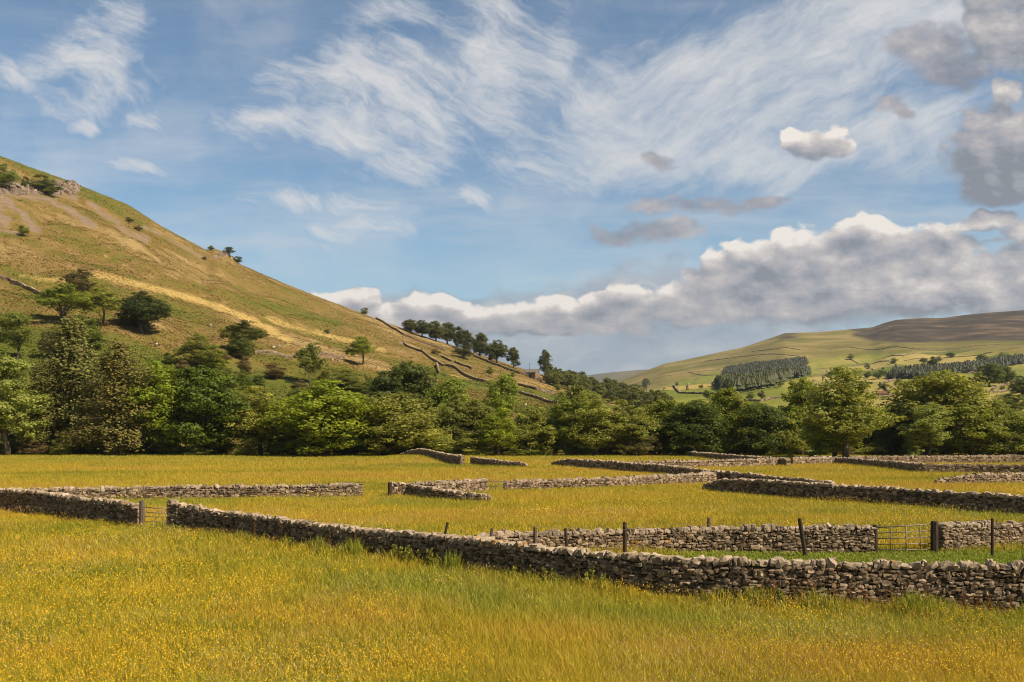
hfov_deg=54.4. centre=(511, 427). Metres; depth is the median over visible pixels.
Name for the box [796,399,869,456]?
tree
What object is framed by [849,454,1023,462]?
dry stone wall
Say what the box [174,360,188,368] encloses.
shrub
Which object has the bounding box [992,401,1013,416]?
tree
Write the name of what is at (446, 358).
dry stone wall
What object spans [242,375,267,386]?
shrub
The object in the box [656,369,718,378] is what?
dry stone wall
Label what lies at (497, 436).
tree
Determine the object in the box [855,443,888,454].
shrub
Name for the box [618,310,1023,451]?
hill
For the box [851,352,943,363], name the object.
dry stone wall
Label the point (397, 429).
tree
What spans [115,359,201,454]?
tree
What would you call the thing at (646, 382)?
tree
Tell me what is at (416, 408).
tree
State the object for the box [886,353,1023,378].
conifer strip
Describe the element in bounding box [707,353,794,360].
dry stone wall
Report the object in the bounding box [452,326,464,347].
tree
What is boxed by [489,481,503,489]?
field gate
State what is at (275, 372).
shrub
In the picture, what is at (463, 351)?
shrub
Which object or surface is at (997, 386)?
dry stone wall
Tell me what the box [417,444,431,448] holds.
shrub
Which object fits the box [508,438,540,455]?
shrub
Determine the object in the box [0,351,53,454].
tree
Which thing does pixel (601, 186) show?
sky
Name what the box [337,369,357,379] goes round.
shrub
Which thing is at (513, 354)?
tree
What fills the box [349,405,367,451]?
tree
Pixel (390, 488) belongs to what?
gate post
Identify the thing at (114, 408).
conifer tree
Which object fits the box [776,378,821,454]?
tree
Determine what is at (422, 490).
dry stone wall
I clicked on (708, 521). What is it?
fence post
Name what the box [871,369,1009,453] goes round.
tree
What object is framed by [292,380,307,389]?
shrub
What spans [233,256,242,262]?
shrub
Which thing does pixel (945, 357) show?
dry stone wall
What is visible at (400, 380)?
tree
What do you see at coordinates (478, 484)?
dry stone wall
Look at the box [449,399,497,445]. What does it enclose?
tree
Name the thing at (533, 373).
field barn
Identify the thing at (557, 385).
shrub
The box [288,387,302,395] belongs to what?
shrub
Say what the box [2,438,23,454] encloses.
shrub
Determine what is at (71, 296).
thorn tree
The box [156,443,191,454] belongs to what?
shrub
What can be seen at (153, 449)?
shrub
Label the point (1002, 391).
dry stone wall
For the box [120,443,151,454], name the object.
shrub
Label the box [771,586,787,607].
tall weed
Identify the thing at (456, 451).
shrub
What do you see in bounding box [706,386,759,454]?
tree
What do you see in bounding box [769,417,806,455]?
shrub
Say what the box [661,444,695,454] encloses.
shrub
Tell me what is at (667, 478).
dry stone wall
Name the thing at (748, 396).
shrub
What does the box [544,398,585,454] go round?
tree
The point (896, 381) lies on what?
shrub
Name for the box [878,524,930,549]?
field gate
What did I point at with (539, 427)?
tree
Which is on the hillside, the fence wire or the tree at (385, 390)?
the tree at (385, 390)
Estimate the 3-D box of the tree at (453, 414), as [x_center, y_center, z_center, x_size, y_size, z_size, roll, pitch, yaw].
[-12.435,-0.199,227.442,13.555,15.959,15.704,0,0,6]
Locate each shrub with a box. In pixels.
[0,163,20,188]
[0,443,3,453]
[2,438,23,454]
[16,225,29,234]
[16,439,52,454]
[20,176,31,186]
[29,174,64,194]
[49,433,79,454]
[74,445,94,453]
[84,437,111,454]
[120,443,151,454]
[140,440,172,453]
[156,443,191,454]
[162,352,175,363]
[171,333,221,367]
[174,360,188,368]
[182,445,219,455]
[192,344,227,368]
[209,440,238,454]
[216,368,238,377]
[219,355,233,362]
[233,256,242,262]
[234,356,251,374]
[234,369,249,379]
[234,440,264,455]
[240,381,257,389]
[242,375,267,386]
[263,363,286,378]
[263,438,291,454]
[269,435,299,455]
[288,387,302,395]
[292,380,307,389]
[297,443,321,454]
[316,370,336,379]
[326,373,367,389]
[330,445,355,454]
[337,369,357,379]
[343,437,376,453]
[360,308,367,313]
[362,438,393,454]
[386,444,416,454]
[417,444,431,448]
[420,428,458,453]
[431,348,440,353]
[448,443,468,453]
[449,431,493,455]
[451,345,473,357]
[465,434,492,454]
[485,366,495,373]
[489,441,513,454]
[506,371,516,376]
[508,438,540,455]
[539,436,563,454]
[553,382,561,389]
[557,443,589,454]
[585,444,601,454]
[597,436,623,454]
[617,435,640,452]
[623,431,663,455]
[648,439,672,454]
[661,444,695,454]
[714,439,729,453]
[723,445,740,454]
[743,448,756,454]
[746,392,755,398]
[757,390,765,398]
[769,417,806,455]
[770,438,802,454]
[792,444,811,454]
[831,446,856,454]
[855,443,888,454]
[872,370,885,378]
[879,382,889,387]
[894,378,903,385]
[900,444,928,454]
[907,444,923,455]
[925,442,956,454]
[968,439,1003,454]
[976,413,1013,454]
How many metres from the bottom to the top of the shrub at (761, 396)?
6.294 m
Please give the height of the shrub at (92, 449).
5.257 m
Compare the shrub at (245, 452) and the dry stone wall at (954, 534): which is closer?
the dry stone wall at (954, 534)
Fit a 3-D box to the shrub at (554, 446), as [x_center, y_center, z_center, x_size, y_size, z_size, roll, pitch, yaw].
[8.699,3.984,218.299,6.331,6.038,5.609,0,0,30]
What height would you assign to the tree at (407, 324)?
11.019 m
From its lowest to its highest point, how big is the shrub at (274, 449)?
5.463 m
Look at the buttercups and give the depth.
28.27 m
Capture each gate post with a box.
[139,500,144,525]
[388,482,391,495]
[873,524,877,551]
[930,521,938,552]
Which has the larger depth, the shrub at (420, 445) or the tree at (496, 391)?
the tree at (496, 391)
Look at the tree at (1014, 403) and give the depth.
452.80 m
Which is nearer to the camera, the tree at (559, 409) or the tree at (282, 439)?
the tree at (559, 409)
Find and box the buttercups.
[0,484,1023,681]
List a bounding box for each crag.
[0,179,79,195]
[213,251,235,259]
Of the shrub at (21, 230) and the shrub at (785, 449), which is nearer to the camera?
the shrub at (785, 449)
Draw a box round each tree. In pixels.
[0,311,35,360]
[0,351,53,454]
[0,353,91,454]
[0,387,24,452]
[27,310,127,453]
[29,283,97,325]
[35,330,62,356]
[39,315,111,352]
[54,336,176,455]
[58,268,100,292]
[76,286,122,325]
[112,291,172,333]
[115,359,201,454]
[127,391,156,447]
[152,383,190,447]
[159,365,252,454]
[190,437,203,448]
[209,399,242,452]
[217,319,269,354]
[221,385,289,454]
[223,247,235,255]
[226,337,257,358]
[241,399,279,444]
[251,378,387,455]
[271,399,299,445]
[293,341,329,385]
[342,336,379,364]
[345,392,452,453]
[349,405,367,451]
[359,360,438,436]
[359,406,390,451]
[365,376,389,403]
[401,319,416,331]
[402,398,431,445]
[410,320,431,336]
[424,377,478,407]
[428,320,448,340]
[430,392,475,451]
[440,322,455,343]
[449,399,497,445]
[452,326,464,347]
[458,330,474,349]
[471,332,488,356]
[476,406,524,455]
[480,372,524,430]
[481,340,509,362]
[505,406,560,455]
[505,436,541,449]
[506,347,521,367]
[537,349,552,374]
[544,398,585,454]
[546,384,609,447]
[556,392,628,454]
[594,398,663,454]
[634,398,684,453]
[642,378,650,387]
[660,399,733,452]
[662,402,687,415]
[703,390,710,399]
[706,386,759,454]
[728,402,791,455]
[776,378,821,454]
[778,402,818,447]
[795,366,897,457]
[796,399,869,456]
[853,419,874,451]
[859,406,909,453]
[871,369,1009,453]
[897,401,958,455]
[927,356,937,364]
[935,399,1009,454]
[945,353,954,357]
[957,383,989,395]
[971,363,1005,386]
[975,354,984,359]
[988,409,1023,454]
[991,393,1023,412]
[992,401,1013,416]
[997,365,1016,383]
[1007,375,1023,398]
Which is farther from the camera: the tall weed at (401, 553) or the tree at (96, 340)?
the tree at (96, 340)
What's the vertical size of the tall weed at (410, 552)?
1.284 m
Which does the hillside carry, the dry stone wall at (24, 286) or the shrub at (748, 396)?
the dry stone wall at (24, 286)
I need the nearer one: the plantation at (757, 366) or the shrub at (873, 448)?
the shrub at (873, 448)
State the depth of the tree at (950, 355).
1737.94 m
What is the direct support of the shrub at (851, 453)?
on the meadow
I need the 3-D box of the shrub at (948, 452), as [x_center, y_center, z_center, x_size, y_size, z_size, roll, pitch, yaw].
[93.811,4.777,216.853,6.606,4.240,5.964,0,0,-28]
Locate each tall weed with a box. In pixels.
[288,537,296,548]
[390,544,399,560]
[397,542,405,562]
[401,547,408,562]
[403,544,422,566]
[422,549,435,566]
[510,561,519,577]
[540,566,549,584]
[547,568,552,580]
[550,572,560,584]
[582,566,597,589]
[597,573,607,587]
[699,589,710,604]
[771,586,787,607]
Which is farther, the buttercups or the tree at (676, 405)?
the tree at (676, 405)
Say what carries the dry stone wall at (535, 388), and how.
on the hillside
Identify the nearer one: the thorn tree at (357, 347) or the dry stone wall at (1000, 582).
the dry stone wall at (1000, 582)
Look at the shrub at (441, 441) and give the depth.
214.33 m
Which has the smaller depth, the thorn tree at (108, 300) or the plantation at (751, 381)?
the thorn tree at (108, 300)
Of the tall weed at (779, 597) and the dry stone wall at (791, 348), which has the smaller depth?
the tall weed at (779, 597)
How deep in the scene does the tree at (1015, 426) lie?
211.87 m
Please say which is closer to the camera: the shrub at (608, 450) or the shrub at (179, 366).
the shrub at (608, 450)
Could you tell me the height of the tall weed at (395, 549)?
1.134 m
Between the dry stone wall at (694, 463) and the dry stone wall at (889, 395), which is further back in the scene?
the dry stone wall at (889, 395)
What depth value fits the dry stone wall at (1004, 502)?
76.97 m
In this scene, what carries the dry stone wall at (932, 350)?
on the hill at (1005, 329)
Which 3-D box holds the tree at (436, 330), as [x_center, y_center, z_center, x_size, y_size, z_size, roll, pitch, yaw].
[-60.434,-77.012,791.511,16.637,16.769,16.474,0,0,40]
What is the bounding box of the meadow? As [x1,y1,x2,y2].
[0,452,1021,681]
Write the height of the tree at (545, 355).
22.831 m
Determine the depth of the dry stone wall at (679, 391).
722.87 m
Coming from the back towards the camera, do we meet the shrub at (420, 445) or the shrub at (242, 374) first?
the shrub at (242, 374)
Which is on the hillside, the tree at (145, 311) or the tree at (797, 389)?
the tree at (145, 311)
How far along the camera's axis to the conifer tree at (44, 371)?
222.15 m
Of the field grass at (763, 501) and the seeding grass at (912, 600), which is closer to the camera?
the seeding grass at (912, 600)
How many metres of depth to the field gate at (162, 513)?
59.98 m
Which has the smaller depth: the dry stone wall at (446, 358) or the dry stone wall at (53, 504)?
the dry stone wall at (53, 504)
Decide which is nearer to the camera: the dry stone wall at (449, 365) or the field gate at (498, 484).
the field gate at (498, 484)
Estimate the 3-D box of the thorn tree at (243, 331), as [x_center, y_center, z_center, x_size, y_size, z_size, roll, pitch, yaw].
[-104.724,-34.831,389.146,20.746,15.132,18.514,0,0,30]
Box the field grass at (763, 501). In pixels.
[0,452,1023,527]
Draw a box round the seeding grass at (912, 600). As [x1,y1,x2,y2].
[170,523,1023,629]
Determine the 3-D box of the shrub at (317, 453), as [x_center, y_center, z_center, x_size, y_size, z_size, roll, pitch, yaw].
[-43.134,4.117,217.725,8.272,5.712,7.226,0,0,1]
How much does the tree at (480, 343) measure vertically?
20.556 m
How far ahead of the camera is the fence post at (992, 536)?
46.44 m
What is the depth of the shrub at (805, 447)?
221.69 m
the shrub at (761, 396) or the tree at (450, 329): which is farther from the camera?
the tree at (450, 329)
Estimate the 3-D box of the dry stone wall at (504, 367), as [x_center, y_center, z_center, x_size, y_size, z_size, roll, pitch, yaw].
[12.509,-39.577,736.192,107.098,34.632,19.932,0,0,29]
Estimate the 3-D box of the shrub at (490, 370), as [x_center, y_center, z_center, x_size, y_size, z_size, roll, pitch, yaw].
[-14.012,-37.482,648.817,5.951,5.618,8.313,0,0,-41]
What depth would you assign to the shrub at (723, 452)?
216.24 m
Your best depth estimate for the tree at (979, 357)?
1568.51 m
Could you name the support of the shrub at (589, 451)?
on the meadow
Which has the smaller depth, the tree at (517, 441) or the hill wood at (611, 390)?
the tree at (517, 441)
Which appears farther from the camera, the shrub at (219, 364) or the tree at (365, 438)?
the shrub at (219, 364)
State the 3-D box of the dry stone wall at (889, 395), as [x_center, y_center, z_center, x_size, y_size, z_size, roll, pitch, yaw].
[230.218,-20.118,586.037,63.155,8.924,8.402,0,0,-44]
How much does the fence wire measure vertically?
0.228 m
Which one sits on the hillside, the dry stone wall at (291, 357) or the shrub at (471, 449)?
the dry stone wall at (291, 357)
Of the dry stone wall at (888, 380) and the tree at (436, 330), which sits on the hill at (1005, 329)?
the dry stone wall at (888, 380)
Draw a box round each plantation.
[712,365,811,392]
[722,356,808,373]
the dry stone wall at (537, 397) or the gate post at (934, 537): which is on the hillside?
the dry stone wall at (537, 397)
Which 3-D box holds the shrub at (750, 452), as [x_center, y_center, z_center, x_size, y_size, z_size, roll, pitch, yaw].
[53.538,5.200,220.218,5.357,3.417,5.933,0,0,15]
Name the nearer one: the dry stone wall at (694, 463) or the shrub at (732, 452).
the dry stone wall at (694, 463)
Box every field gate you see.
[145,507,166,526]
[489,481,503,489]
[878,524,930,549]
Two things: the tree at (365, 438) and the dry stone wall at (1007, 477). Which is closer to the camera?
the dry stone wall at (1007, 477)
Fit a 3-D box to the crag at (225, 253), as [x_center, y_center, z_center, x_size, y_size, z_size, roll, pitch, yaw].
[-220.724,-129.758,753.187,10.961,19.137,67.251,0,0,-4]
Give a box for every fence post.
[444,522,448,533]
[533,526,536,543]
[564,528,567,546]
[623,522,626,551]
[707,517,710,526]
[798,518,807,556]
[991,518,993,555]
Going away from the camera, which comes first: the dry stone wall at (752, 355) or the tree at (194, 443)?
the tree at (194, 443)
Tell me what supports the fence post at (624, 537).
on the meadow
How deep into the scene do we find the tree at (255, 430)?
231.85 m
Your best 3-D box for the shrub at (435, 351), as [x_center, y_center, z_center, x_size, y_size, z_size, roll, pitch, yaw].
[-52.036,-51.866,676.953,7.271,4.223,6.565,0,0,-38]
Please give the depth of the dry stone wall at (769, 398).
610.23 m
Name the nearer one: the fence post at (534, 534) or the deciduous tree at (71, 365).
the fence post at (534, 534)
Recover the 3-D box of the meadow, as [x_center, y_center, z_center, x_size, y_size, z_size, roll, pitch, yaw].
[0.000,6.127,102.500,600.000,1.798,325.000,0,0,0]
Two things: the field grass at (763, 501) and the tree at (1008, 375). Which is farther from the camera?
the tree at (1008, 375)
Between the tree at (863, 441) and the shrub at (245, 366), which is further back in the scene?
the shrub at (245, 366)
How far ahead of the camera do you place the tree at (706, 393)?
646.05 m
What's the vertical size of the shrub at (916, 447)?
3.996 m
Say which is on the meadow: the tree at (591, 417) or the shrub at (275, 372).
the tree at (591, 417)
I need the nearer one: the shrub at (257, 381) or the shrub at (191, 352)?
the shrub at (257, 381)
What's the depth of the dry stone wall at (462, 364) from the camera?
650.29 m
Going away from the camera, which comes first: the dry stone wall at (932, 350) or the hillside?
the hillside
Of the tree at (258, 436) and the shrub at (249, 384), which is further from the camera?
the shrub at (249, 384)
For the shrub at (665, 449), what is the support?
on the meadow
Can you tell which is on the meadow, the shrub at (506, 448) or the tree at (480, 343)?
the shrub at (506, 448)
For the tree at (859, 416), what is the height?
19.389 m
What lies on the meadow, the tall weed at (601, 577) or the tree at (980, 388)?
the tall weed at (601, 577)
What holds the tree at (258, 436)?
on the meadow
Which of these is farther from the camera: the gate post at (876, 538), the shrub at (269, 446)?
the shrub at (269, 446)
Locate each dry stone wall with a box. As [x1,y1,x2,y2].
[0,275,45,294]
[0,487,138,527]
[6,482,363,498]
[166,499,1023,615]
[254,350,344,358]
[375,317,444,350]
[391,478,488,495]
[400,448,464,464]
[403,341,487,383]
[407,484,491,501]
[441,355,452,361]
[454,360,472,368]
[470,457,527,466]
[473,354,567,388]
[474,522,876,552]
[503,471,716,489]
[518,382,553,393]
[518,390,558,403]
[551,458,834,482]
[622,457,788,467]
[646,385,714,393]
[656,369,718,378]
[688,451,789,465]
[702,477,1023,514]
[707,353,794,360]
[741,395,784,400]
[752,346,846,351]
[790,456,836,464]
[813,381,872,385]
[813,455,1023,472]
[817,360,888,368]
[848,344,1023,350]
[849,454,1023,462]
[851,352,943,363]
[876,388,918,398]
[879,376,946,388]
[904,352,990,360]
[934,471,1023,483]
[938,519,1023,550]
[959,388,1010,399]
[991,379,1019,390]
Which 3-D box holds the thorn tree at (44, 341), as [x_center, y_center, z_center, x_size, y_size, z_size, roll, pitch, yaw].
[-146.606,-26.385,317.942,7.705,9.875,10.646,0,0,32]
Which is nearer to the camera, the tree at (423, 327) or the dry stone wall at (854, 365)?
the tree at (423, 327)
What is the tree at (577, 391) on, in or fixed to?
on the meadow
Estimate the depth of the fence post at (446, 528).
43.35 m
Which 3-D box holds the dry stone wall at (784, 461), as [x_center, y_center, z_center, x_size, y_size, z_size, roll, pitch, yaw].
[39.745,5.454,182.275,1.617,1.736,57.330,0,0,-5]
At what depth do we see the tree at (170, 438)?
233.84 m
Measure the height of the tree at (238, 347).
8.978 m
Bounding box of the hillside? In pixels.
[0,156,650,452]
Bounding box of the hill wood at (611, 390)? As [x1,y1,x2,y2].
[542,366,675,411]
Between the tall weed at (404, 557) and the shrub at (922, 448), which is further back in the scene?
the shrub at (922, 448)
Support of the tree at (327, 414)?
on the meadow
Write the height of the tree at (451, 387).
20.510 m
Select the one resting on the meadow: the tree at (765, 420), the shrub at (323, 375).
the tree at (765, 420)
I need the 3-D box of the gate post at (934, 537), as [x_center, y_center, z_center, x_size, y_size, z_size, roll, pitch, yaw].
[20.373,5.402,48.000,0.374,1.814,0.374,0,0,21]
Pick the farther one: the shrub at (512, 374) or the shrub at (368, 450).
the shrub at (512, 374)
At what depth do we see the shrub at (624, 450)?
215.55 m
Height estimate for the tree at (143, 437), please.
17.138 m
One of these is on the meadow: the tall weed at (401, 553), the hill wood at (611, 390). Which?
the tall weed at (401, 553)
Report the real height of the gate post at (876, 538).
1.660 m
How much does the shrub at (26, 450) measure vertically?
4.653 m
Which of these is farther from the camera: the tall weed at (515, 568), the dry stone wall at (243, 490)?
the dry stone wall at (243, 490)
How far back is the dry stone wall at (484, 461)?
155.23 m
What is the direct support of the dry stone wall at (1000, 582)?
on the meadow
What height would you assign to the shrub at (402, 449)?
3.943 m
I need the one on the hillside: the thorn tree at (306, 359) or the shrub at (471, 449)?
the thorn tree at (306, 359)
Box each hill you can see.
[587,370,646,381]
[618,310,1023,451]
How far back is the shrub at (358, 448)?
223.21 m
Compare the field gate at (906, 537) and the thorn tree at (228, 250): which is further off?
the thorn tree at (228, 250)
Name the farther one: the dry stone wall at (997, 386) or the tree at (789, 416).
the dry stone wall at (997, 386)
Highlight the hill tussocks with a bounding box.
[0,157,607,452]
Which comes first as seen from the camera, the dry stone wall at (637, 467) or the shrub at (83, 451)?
the dry stone wall at (637, 467)
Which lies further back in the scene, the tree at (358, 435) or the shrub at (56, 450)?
the tree at (358, 435)
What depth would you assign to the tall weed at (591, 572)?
36.35 m
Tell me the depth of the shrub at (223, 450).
222.71 m
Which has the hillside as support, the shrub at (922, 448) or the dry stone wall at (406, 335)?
the dry stone wall at (406, 335)
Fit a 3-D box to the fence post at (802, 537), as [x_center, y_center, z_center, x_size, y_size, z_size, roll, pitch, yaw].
[13.580,5.259,46.400,0.527,2.113,0.216,0,0,0]
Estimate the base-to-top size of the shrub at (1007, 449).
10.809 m
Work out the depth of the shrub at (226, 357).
365.49 m
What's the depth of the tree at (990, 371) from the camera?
650.59 m
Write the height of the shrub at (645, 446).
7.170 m
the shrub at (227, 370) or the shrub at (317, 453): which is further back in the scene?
the shrub at (227, 370)
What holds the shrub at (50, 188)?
on the hillside
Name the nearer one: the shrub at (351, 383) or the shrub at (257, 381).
the shrub at (257, 381)
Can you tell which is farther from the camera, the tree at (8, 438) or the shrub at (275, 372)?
the shrub at (275, 372)
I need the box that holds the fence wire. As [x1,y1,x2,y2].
[541,521,859,531]
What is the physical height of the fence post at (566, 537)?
1.807 m
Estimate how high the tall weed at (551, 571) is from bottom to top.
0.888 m
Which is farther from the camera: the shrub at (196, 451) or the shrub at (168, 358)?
the shrub at (168, 358)
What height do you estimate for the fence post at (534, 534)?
2.012 m
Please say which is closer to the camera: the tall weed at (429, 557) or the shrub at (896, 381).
the tall weed at (429, 557)
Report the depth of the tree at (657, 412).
220.76 m
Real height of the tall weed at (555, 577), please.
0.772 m
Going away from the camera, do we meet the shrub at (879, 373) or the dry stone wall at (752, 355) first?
the shrub at (879, 373)
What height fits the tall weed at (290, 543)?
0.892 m
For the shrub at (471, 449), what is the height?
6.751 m
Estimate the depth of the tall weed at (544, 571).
37.36 m
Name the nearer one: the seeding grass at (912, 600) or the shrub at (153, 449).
the seeding grass at (912, 600)
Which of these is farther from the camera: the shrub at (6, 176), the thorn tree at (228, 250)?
the thorn tree at (228, 250)
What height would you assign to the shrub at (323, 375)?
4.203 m
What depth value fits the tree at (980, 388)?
525.38 m
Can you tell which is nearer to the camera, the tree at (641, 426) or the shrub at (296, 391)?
the tree at (641, 426)
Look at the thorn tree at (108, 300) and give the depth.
364.32 m
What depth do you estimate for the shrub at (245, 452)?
215.58 m
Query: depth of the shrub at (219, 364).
348.32 m
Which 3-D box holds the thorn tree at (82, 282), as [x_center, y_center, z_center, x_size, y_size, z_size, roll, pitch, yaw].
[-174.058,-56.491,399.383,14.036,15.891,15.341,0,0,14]
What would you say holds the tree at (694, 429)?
on the meadow
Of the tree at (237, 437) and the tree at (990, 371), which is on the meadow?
the tree at (237, 437)
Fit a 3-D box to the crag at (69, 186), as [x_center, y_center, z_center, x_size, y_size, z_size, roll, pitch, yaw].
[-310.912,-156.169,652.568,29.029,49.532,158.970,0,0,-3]
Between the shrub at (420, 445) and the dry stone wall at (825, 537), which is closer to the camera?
the dry stone wall at (825, 537)
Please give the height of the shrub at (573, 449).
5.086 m
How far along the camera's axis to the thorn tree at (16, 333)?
306.01 m
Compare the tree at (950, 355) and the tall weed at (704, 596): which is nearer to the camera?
the tall weed at (704, 596)
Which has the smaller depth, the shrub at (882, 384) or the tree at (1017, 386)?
the tree at (1017, 386)
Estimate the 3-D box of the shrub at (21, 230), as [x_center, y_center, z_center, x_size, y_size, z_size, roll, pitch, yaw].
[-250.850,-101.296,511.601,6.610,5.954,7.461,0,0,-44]
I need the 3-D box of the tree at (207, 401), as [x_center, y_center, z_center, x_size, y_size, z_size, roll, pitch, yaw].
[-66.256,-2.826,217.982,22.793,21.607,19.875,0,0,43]
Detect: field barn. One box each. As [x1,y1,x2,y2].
[524,369,539,378]
[873,391,887,395]
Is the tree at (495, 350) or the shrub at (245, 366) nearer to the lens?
the shrub at (245, 366)
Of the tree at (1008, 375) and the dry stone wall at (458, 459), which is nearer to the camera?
the dry stone wall at (458, 459)
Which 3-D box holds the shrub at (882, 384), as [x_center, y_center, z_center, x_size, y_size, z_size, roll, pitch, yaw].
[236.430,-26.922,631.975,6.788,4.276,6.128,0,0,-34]
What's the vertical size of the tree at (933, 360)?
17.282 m
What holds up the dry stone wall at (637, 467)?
on the meadow
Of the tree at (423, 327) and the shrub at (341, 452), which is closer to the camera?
the shrub at (341, 452)
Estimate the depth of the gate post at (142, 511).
59.38 m
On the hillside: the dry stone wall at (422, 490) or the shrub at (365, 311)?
the shrub at (365, 311)
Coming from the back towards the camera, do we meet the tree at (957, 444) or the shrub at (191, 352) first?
the shrub at (191, 352)
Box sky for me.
[0,0,1023,374]
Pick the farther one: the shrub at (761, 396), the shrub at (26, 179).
the shrub at (26, 179)
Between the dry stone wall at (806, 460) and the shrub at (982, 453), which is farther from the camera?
the shrub at (982, 453)
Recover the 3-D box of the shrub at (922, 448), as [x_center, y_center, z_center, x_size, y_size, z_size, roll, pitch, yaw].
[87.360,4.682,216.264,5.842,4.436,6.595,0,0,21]
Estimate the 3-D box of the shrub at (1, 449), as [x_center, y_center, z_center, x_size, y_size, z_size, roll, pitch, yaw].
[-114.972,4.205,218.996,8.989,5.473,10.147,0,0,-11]
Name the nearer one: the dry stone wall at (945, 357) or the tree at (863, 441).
the tree at (863, 441)
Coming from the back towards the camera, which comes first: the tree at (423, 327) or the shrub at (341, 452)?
the tree at (423, 327)
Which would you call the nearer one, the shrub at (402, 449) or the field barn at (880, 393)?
the shrub at (402, 449)
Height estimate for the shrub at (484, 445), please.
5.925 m
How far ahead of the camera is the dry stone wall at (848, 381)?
704.41 m
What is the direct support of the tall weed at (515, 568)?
on the meadow
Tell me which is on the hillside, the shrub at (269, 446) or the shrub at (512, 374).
the shrub at (512, 374)
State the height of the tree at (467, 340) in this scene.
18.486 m
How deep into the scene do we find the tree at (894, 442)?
221.40 m
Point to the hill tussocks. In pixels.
(12, 293)
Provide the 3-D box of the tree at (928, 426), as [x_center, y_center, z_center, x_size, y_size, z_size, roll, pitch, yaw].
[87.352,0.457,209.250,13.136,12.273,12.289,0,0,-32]
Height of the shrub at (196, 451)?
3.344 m
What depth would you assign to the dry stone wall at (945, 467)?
134.20 m
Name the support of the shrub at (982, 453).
on the meadow

